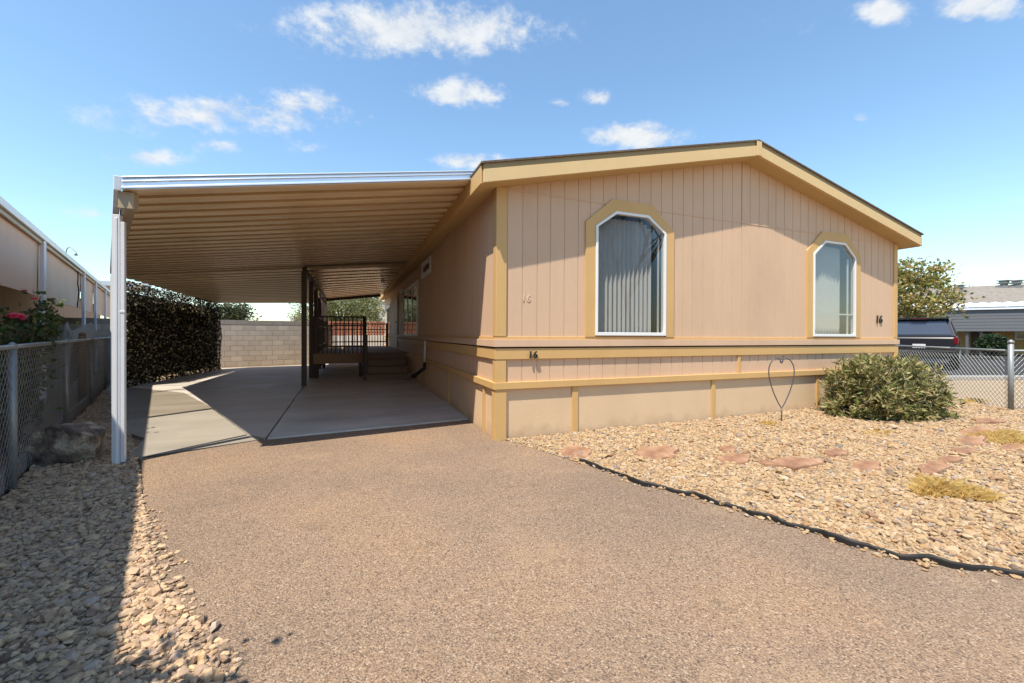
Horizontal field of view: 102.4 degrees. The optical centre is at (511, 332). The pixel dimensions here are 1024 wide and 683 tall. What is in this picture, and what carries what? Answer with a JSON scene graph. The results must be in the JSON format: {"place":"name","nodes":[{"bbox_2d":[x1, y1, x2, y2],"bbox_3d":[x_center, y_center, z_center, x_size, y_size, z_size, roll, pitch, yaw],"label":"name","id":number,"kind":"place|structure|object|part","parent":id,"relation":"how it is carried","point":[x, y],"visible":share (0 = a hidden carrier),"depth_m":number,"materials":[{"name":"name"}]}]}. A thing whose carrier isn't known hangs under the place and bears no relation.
{"place":"outdoors","nodes":[
{"label":"outdoors","id":0,"kind":"place"},
{"bbox_2d":[0,374,61,390],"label":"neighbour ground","id":1,"kind":"structure","parent":0,"point":[50,382],"depth_m":10.95,"materials":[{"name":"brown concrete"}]},
{"bbox_2d":[0,386,246,682],"bbox_3d":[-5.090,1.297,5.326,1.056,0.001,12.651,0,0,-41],"label":"gravel verge ground","id":2,"kind":"structure","parent":0,"point":[84,664],"depth_m":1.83,"materials":[{"name":"beige gravel"}]},
{"bbox_2d":[18,421,106,467],"bbox_3d":[-4.516,1.149,4.198,0.650,0.530,0.527,20,4,-4],"label":"boulder","id":3,"kind":"object","parent":2,"relation":"on","point":[73,442],"visible":0.77,"depth_m":4.04,"materials":[{"name":"stone"}]},
{"bbox_2d":[102,388,211,421],"bbox_3d":[-7.160,1.309,8.181,1.334,0.050,5.073,0,0,-44],"label":"old concrete","id":4,"kind":"object","parent":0,"point":[141,403],"visible":0.56,"depth_m":7.50,"materials":[{"name":"beige concrete"}]},
{"bbox_2d":[267,363,467,439],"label":"carport slab","id":5,"kind":"structure","parent":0,"point":[339,397],"depth_m":7.16,"materials":[{"name":"concrete"}]},
{"bbox_2d":[301,262,406,386],"bbox_3d":[-5.459,-0.303,14.463,2.565,3.186,8.905,0,0,-21],"label":"patio cover","id":6,"kind":"object","parent":5,"relation":"on","point":[337,283],"visible":0.76,"depth_m":12.22,"materials":[{"name":"beige metal"}]},
{"bbox_2d":[313,315,410,380],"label":"porch deck","id":7,"kind":"structure","parent":5,"relation":"on","point":[390,359],"depth_m":11.98,"materials":[{"name":"brown paint"}]},
{"bbox_2d":[370,300,384,335],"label":"pale building","id":8,"kind":"structure","parent":0,"point":[383,305],"depth_m":48.06,"materials":[{"name":"white paint"}]},
{"bbox_2d":[0,364,1023,503],"bbox_3d":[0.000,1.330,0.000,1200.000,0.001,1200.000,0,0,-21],"label":"ground","id":9,"kind":"structure","parent":0,"point":[1018,402],"depth_m":8.77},
{"bbox_2d":[0,288,79,456],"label":"rose bush","id":10,"kind":"object","parent":9,"relation":"on","point":[40,330],"visible":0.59,"depth_m":4.49,"materials":[{"name":"green plant"}]},
{"bbox_2d":[0,285,99,343],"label":"neighbour home","id":11,"kind":"object","parent":9,"relation":"on","point":[13,297],"visible":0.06,"depth_m":15.89,"materials":[{"name":"white paint"}]},
{"bbox_2d":[0,196,109,401],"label":"neighbour carport","id":12,"kind":"object","parent":9,"relation":"on","point":[33,257],"visible":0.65,"depth_m":7.59,"materials":[{"name":"beige metal"}]},
{"bbox_2d":[0,336,109,496],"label":"chain link fence","id":13,"kind":"object","parent":9,"relation":"on","point":[14,469],"visible":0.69,"depth_m":4.22,"materials":[{"name":"metal"}]},
{"bbox_2d":[46,321,98,385],"bbox_3d":[-9.477,0.480,8.850,0.600,1.451,0.650,0,0,0],"label":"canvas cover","id":14,"kind":"object","parent":9,"relation":"on","point":[88,329],"visible":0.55,"depth_m":8.67,"materials":[{"name":"grey fabric"}]},
{"bbox_2d":[78,332,86,400],"bbox_3d":[-8.038,0.655,7.707,0.114,1.330,0.120,0,0,-21],"label":"wooden post","id":15,"kind":"object","parent":9,"relation":"on","point":[82,335],"visible":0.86,"depth_m":7.67,"materials":[{"name":"brown wood"}]},
{"bbox_2d":[99,280,150,293],"bbox_3d":[-20.953,-0.620,20.870,3.999,3.840,2.999,0,0,-41],"label":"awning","id":16,"kind":"object","parent":9,"relation":"on","point":[106,283],"visible":0.03,"depth_m":20.06,"materials":[{"name":"white metal"}]},
{"bbox_2d":[2,317,332,373],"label":"block wall","id":17,"kind":"structure","parent":9,"relation":"on","point":[248,343],"depth_m":16.35,"materials":[{"name":"grey concrete"}]},
{"bbox_2d":[126,281,221,387],"bbox_3d":[-9.716,0.033,12.027,0.299,2.592,5.129,0,0,-13],"label":"ivy screen","id":18,"kind":"object","parent":9,"relation":"on","point":[166,337],"visible":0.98,"depth_m":11.38,"materials":[{"name":"green plant"}]},
{"bbox_2d":[104,408,246,457],"bbox_3d":[-4.525,1.311,5.624,2.770,0.050,1.358,0,0,40],"label":"concrete strip","id":19,"kind":"object","parent":9,"relation":"on","point":[158,434],"visible":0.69,"depth_m":5.38,"materials":[{"name":"beige concrete"}]},
{"bbox_2d":[138,435,258,461],"bbox_3d":[-3.519,1.315,4.655,0.335,0.050,1.080,0,0,37],"label":"concrete strip front","id":20,"kind":"object","parent":9,"relation":"on","point":[244,439],"visible":0.64,"depth_m":4.77,"materials":[{"name":"grey concrete"}]},
{"bbox_2d":[130,365,321,439],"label":"concrete slab","id":21,"kind":"structure","parent":9,"relation":"on","point":[256,402],"depth_m":9.17,"materials":[{"name":"concrete"}]},
{"bbox_2d":[217,303,261,324],"bbox_3d":[-17.734,-0.654,26.121,3.594,3.928,3.250,0,0,-21],"label":"shade tree","id":22,"kind":"object","parent":9,"relation":"on","point":[229,312],"visible":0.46,"depth_m":25.60,"materials":[{"name":"green plant"}]},
{"bbox_2d":[110,170,473,463],"bbox_3d":[-5.452,-0.353,9.722,5.820,3.346,13.643,0,0,-44],"label":"carport","id":23,"kind":"object","parent":9,"relation":"on","point":[257,238],"visible":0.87,"depth_m":5.69,"materials":[{"name":"beige metal"}]},
{"bbox_2d":[281,310,307,320],"bbox_3d":[-13.354,-0.090,25.518,2.638,2.801,1.616,0,0,44],"label":"bare tree","id":24,"kind":"object","parent":9,"relation":"on","point":[295,317],"visible":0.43,"depth_m":25.24,"materials":[{"name":"green plant"}]},
{"bbox_2d":[277,297,384,333],"bbox_3d":[-12.258,-1.433,29.931,6.960,5.524,7.941,0,0,44],"label":"feathery tree","id":25,"kind":"object","parent":9,"relation":"on","point":[350,307],"visible":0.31,"depth_m":29.22,"materials":[{"name":"green plant"}]},
{"bbox_2d":[328,321,384,345],"bbox_3d":[-6.682,0.350,23.235,7.630,2.000,0.150,0,0,-21],"label":"slat fence","id":26,"kind":"object","parent":9,"relation":"on","point":[373,338],"visible":0.16,"depth_m":22.45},
{"bbox_2d":[379,139,923,440],"bbox_3d":[0.340,-0.776,14.831,8.808,4.303,18.512,0,0,-21],"label":"mobile home","id":27,"kind":"object","parent":9,"relation":"on","point":[544,295],"visible":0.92,"depth_m":6.09,"materials":[{"name":"paint"}]},
{"bbox_2d":[386,304,390,332],"bbox_3d":[-5.907,-0.650,19.700,0.060,1.300,2.300,0,0,-21],"label":"window","id":28,"kind":"structure","parent":27,"relation":"in","point":[388,309],"depth_m":19.36,"materials":[{"name":"white paint"}]},
{"bbox_2d":[394,292,398,347],"bbox_3d":[-4.508,-0.495,15.952,0.108,2.110,1.200,0,0,-21],"label":"door","id":29,"kind":"structure","parent":27,"relation":"in","point":[396,324],"depth_m":15.65,"materials":[{"name":"grey paint"}]},
{"bbox_2d":[403,280,417,335],"bbox_3d":[-3.078,-0.640,12.443,0.060,1.540,3.261,0,0,-21],"label":"window","id":30,"kind":"structure","parent":27,"relation":"in","point":[410,300],"depth_m":12.10,"materials":[{"name":"glass"}]},
{"bbox_2d":[421,255,430,278],"bbox_3d":[-2.016,-1.540,9.733,0.060,0.380,1.200,0,0,-21],"label":"window","id":31,"kind":"structure","parent":27,"relation":"in","point":[426,265],"depth_m":9.70,"materials":[{"name":"white paint"}]},
{"bbox_2d":[584,199,673,336],"bbox_3d":[1.630,-0.880,5.774,1.475,1.867,0.196,0,0,-21],"label":"window","id":32,"kind":"structure","parent":27,"relation":"in","point":[617,252],"depth_m":5.80,"materials":[{"name":"white paint"}]},
{"bbox_2d":[806,231,860,337],"bbox_3d":[5.671,-0.843,7.350,1.450,1.847,0.195,0,0,-21],"label":"window","id":33,"kind":"structure","parent":27,"relation":"in","point":[822,263],"depth_m":7.38,"materials":[{"name":"white paint"}]},
{"bbox_2d":[898,279,1023,355],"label":"neighbour house","id":34,"kind":"structure","parent":9,"relation":"on","point":[999,309],"depth_m":23.83,"materials":[{"name":"grey"}]},
{"bbox_2d":[971,331,991,352],"bbox_3d":[29.108,0.250,25.543,0.900,2.000,0.060,0,0,35],"label":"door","id":35,"kind":"structure","parent":34,"relation":"in","point":[974,334],"depth_m":25.67,"materials":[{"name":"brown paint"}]},
{"bbox_2d":[1014,331,1023,339],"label":"window","id":36,"kind":"structure","parent":34,"relation":"in","point":[1018,335],"depth_m":24.65,"materials":[{"name":"grey glass"}]},
{"bbox_2d":[898,340,1023,409],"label":"chain link fence","id":37,"kind":"object","parent":9,"relation":"on","point":[1010,374],"visible":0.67,"depth_m":7.29,"materials":[{"name":"metal"}]},
{"bbox_2d":[930,375,1023,379],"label":"kerb","id":38,"kind":"structure","parent":9,"relation":"on","point":[983,377],"depth_m":11.62,"materials":[{"name":"concrete"}]},
{"bbox_2d":[0,0,1023,320],"label":"sky","id":39,"kind":"structure","parent":0,"point":[914,108],"materials":[{"name":"blue"}]},
{"bbox_2d":[141,420,1023,682],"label":"driveway","id":40,"kind":"structure","parent":0,"point":[463,551],"depth_m":2.16,"materials":[{"name":"asphalt"}]},
{"bbox_2d":[505,395,1023,582],"bbox_3d":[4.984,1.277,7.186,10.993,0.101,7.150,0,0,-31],"label":"gravel","id":41,"kind":"structure","parent":0,"point":[932,432],"depth_m":3.82,"materials":[{"name":"beige gravel"}]},
{"bbox_2d":[560,445,591,457],"bbox_3d":[0.689,1.275,4.420,0.348,0.050,0.350,0,0,-21],"label":"stepping stone","id":42,"kind":"object","parent":41,"relation":"on","point":[573,450],"visible":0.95,"depth_m":4.41,"materials":[{"name":"stone"}]},
{"bbox_2d":[636,446,679,459],"bbox_3d":[1.571,1.273,4.411,0.538,0.054,0.351,0,0,-21],"label":"stepping stone","id":43,"kind":"object","parent":41,"relation":"on","point":[662,452],"visible":0.91,"depth_m":4.38,"materials":[{"name":"pink stone"}]},
{"bbox_2d":[719,445,734,452],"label":"stepping stone","id":44,"kind":"object","parent":41,"relation":"on","point":[725,449],"visible":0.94,"depth_m":4.50,"materials":[{"name":"pink stone"}]},
{"bbox_2d":[717,453,750,464],"bbox_3d":[2.286,1.278,4.184,0.438,0.045,0.250,0,0,-21],"label":"stepping stone","id":45,"kind":"object","parent":41,"relation":"on","point":[739,458],"visible":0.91,"depth_m":4.17,"materials":[{"name":"pink stone"}]},
{"bbox_2d":[758,459,772,466],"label":"stepping stone","id":46,"kind":"object","parent":41,"relation":"on","point":[763,461],"visible":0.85,"depth_m":4.05,"materials":[{"name":"pink stone"}]},
{"bbox_2d":[757,420,780,425],"bbox_3d":[3.598,1.260,5.823,0.369,0.080,0.272,0,0,-21],"label":"dry grass clump","id":47,"kind":"object","parent":41,"relation":"on","point":[765,422],"visible":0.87,"depth_m":5.79,"materials":[{"name":"yellow plant"}]},
{"bbox_2d":[768,355,794,420],"bbox_3d":[3.937,0.822,6.018,0.386,0.995,0.017,0,0,0],"label":"wire ornament","id":48,"kind":"object","parent":41,"relation":"on","point":[791,384],"visible":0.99,"depth_m":6.01,"materials":[{"name":"black metal"}]},
{"bbox_2d":[766,456,824,471],"bbox_3d":[2.803,1.280,4.070,0.724,0.040,0.307,0,0,-21],"label":"stepping stone","id":49,"kind":"object","parent":41,"relation":"on","point":[793,463],"visible":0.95,"depth_m":4.01,"materials":[{"name":"pink stone"}]},
{"bbox_2d":[579,458,1023,577],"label":"landscape edging","id":50,"kind":"object","parent":41,"relation":"on","point":[940,561],"visible":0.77,"depth_m":2.57,"materials":[{"name":"black plastic"}]},
{"bbox_2d":[814,389,834,410],"bbox_3d":[5.217,1.089,6.846,0.455,0.440,0.358,0,0,-21],"label":"leafy sprig","id":51,"kind":"object","parent":41,"relation":"on","point":[820,404],"visible":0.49,"depth_m":6.87,"materials":[{"name":"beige plant"}]},
{"bbox_2d":[824,448,847,457],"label":"stepping stone","id":52,"kind":"object","parent":41,"relation":"on","point":[834,452],"visible":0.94,"depth_m":4.35,"materials":[{"name":"pink stone"}]},
{"bbox_2d":[851,460,880,471],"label":"stepping stone","id":53,"kind":"object","parent":41,"relation":"on","point":[866,465],"visible":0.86,"depth_m":3.93,"materials":[{"name":"stone"}]},
{"bbox_2d":[860,429,899,435],"bbox_3d":[4.781,1.270,5.315,0.615,0.059,0.277,0,0,-21],"label":"dry grass clump","id":54,"kind":"object","parent":41,"relation":"on","point":[879,430],"visible":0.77,"depth_m":5.28,"materials":[{"name":"yellow plant"}]},
{"bbox_2d":[817,351,965,423],"bbox_3d":[5.787,0.855,6.496,1.913,1.127,1.529,0,0,-21],"label":"oleander bush","id":55,"kind":"object","parent":41,"relation":"on","point":[877,387],"visible":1,"depth_m":6.12,"materials":[{"name":"green plant"}]},
{"bbox_2d":[917,460,951,475],"bbox_3d":[3.970,1.278,3.899,0.499,0.044,0.166,0,0,-27],"label":"stepping stone","id":56,"kind":"object","parent":41,"relation":"on","point":[930,467],"visible":0.91,"depth_m":3.89,"materials":[{"name":"stone"}]},
{"bbox_2d":[903,471,980,497],"bbox_3d":[3.454,1.227,3.317,0.540,0.145,0.416,0,0,-21],"label":"dry grass clump","id":57,"kind":"object","parent":41,"relation":"on","point":[922,485],"visible":0.92,"depth_m":3.29,"materials":[{"name":"yellow plant"}]},
{"bbox_2d":[939,455,962,462],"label":"stepping stone","id":58,"kind":"object","parent":41,"relation":"on","point":[950,459],"visible":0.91,"depth_m":4.14,"materials":[{"name":"pink stone"}]},
{"bbox_2d":[951,447,978,454],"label":"stepping stone","id":59,"kind":"object","parent":41,"relation":"on","point":[967,450],"visible":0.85,"depth_m":4.46,"materials":[{"name":"pink stone"}]},
{"bbox_2d":[948,436,987,445],"bbox_3d":[5.374,1.268,4.826,0.704,0.065,0.264,0,0,-21],"label":"stepping stone","id":60,"kind":"object","parent":41,"relation":"on","point":[975,440],"visible":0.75,"depth_m":4.84,"materials":[{"name":"stone"}]},
{"bbox_2d":[963,397,990,402],"bbox_3d":[8.669,1.253,7.750,0.697,0.094,0.319,0,0,-21],"label":"dry grass clump","id":61,"kind":"object","parent":41,"relation":"on","point":[966,400],"visible":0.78,"depth_m":7.71,"materials":[{"name":"yellow plant"}]},
{"bbox_2d":[958,426,997,437],"bbox_3d":[5.912,1.269,5.240,0.790,0.073,0.300,0,0,-21],"label":"stepping stone","id":62,"kind":"object","parent":41,"relation":"on","point":[972,429],"visible":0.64,"depth_m":5.32,"materials":[{"name":"stone"}]},
{"bbox_2d":[951,483,1006,502],"bbox_3d":[3.643,1.245,3.217,0.461,0.110,0.324,0,0,-21],"label":"dry grass clump","id":63,"kind":"object","parent":41,"relation":"on","point":[985,495],"visible":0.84,"depth_m":3.18,"materials":[{"name":"yellow plant"}]},
{"bbox_2d":[971,418,1006,423],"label":"stepping stone","id":64,"kind":"object","parent":41,"relation":"on","point":[985,421],"visible":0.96,"depth_m":5.88,"materials":[{"name":"stone"}]},
{"bbox_2d":[965,428,1023,438],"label":"dry grass clump","id":65,"kind":"object","parent":41,"relation":"on","point":[1005,432],"visible":0.64,"depth_m":5.11,"materials":[{"name":"yellow plant"}]},
{"bbox_2d":[985,435,1023,446],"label":"dry grass clump","id":66,"kind":"object","parent":41,"relation":"on","point":[1004,440],"visible":0.65,"depth_m":4.80,"materials":[{"name":"yellow plant"}]},
{"bbox_2d":[1000,443,1023,450],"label":"stepping stone","id":67,"kind":"object","parent":41,"relation":"on","point":[1007,446],"visible":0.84,"depth_m":4.58,"materials":[{"name":"pink stone"}]},
{"bbox_2d":[902,354,1023,374],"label":"street","id":68,"kind":"structure","parent":0,"point":[1004,370],"depth_m":17.16,"materials":[{"name":"grey asphalt"}]},
{"bbox_2d":[896,316,959,368],"bbox_3d":[16.441,0.340,16.470,4.840,1.912,2.000,0,0,-42],"label":"parked vehicle","id":69,"kind":"object","parent":68,"relation":"on","point":[936,331],"visible":0.42,"depth_m":14.78,"materials":[{"name":"black paint"}]},
{"bbox_3d":[14.854,-0.182,15.023,0.235,0.506,1.600,0,0,-42],"label":"rear window","id":70,"kind":"part","parent":69,"relation":"part of","materials":[{"name":"blue glass"}]},
{"bbox_2d":[898,256,985,320],"bbox_3d":[19.409,-1.275,19.969,4.320,5.171,4.148,0,0,-21],"label":"citrus tree","id":71,"kind":"object","parent":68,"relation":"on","point":[918,280],"visible":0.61,"depth_m":19.23,"materials":[{"name":"green plant"}]},
{"bbox_2d":[973,333,1008,358],"bbox_3d":[23.993,0.646,20.601,1.277,1.307,1.294,0,0,-21],"label":"round shrub","id":72,"kind":"object","parent":68,"relation":"on","point":[998,341],"visible":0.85,"depth_m":20.39,"materials":[{"name":"green plant"}]}
]}

